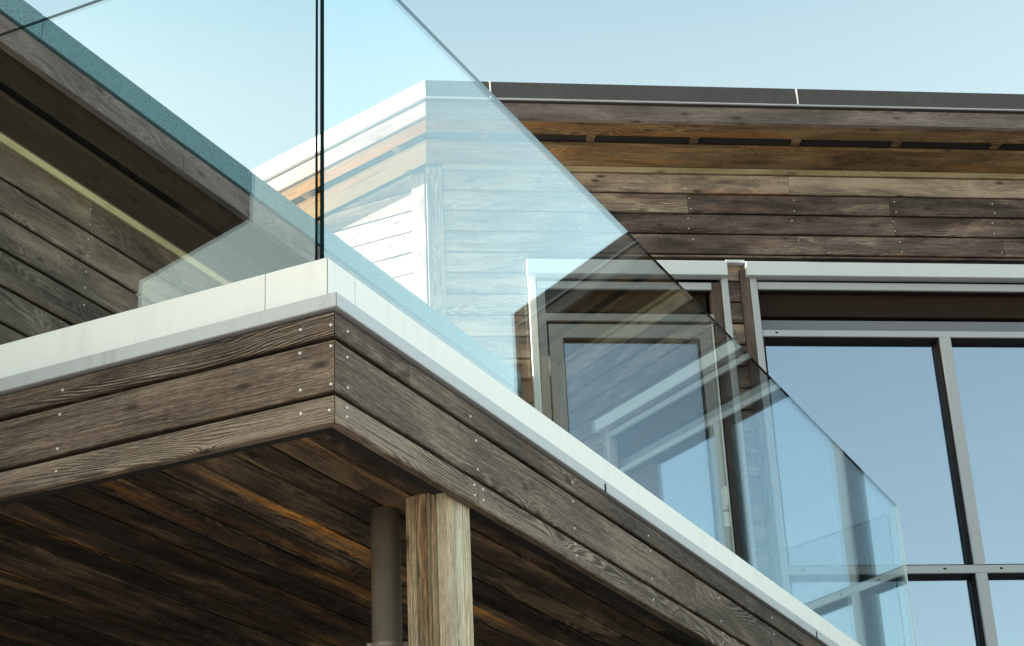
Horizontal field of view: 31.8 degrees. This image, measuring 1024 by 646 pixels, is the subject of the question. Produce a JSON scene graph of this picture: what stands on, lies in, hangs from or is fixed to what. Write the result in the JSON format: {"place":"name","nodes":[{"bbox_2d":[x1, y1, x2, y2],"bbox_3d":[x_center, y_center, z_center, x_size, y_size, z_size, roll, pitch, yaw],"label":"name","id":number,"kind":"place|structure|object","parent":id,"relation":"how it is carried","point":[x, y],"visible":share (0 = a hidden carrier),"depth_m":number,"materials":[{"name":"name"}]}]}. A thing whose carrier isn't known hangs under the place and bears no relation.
{"place":"outdoors","nodes":[
{"label":"outdoors","id":0,"kind":"place"},
{"bbox_2d":[367,506,408,645],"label":"downpipe","id":1,"kind":"object","parent":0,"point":[386,594],"visible":0.96,"depth_m":4.66,"materials":[{"name":"grey metal"}]},
{"bbox_2d":[24,0,1023,169],"label":"sky","id":2,"kind":"structure","parent":0,"point":[240,73],"materials":[{"name":"blue"}]},
{"bbox_2d":[250,80,1023,645],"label":"timber pavilion","id":3,"kind":"structure","parent":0,"point":[844,268],"depth_m":10.13,"materials":[{"name":"brown wood"}]},
{"bbox_2d":[536,281,747,562],"bbox_3d":[0.705,0.921,9.597,1.054,2.515,0.180,0,-24,-7],"label":"door","id":4,"kind":"structure","parent":3,"relation":"in","point":[637,373],"depth_m":9.86,"materials":[{"name":"metal"}]},
{"bbox_2d":[757,282,1023,645],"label":"window","id":5,"kind":"structure","parent":3,"relation":"in","point":[932,413],"depth_m":9.91,"materials":[{"name":"metal"}]},
{"label":"ground","id":6,"kind":"structure","parent":0,"visible":0},
{"bbox_2d":[0,0,521,397],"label":"timber annex","id":7,"kind":"object","parent":6,"relation":"on","point":[119,192],"visible":0.37,"depth_m":7.04,"materials":[{"name":"brown wood"}]},
{"bbox_2d":[0,258,860,645],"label":"balcony","id":8,"kind":"structure","parent":7,"relation":"attached to","point":[232,464],"depth_m":4.79,"materials":[{"name":"brown wood"}]},
{"bbox_2d":[0,0,317,259],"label":"balustrade glass","id":9,"kind":"object","parent":8,"relation":"on","point":[316,113],"visible":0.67,"depth_m":4.63,"materials":[{"name":"clear glass"}]},
{"bbox_2d":[320,0,916,645],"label":"balustrade glass","id":10,"kind":"object","parent":8,"relation":"on","point":[428,30],"visible":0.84,"depth_m":5.93,"materials":[{"name":"clear glass"}]},
{"bbox_2d":[406,493,473,645],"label":"timber post","id":11,"kind":"object","parent":6,"relation":"on","point":[439,592],"visible":0.86,"depth_m":4.58,"materials":[{"name":"brown wood"}]}
]}

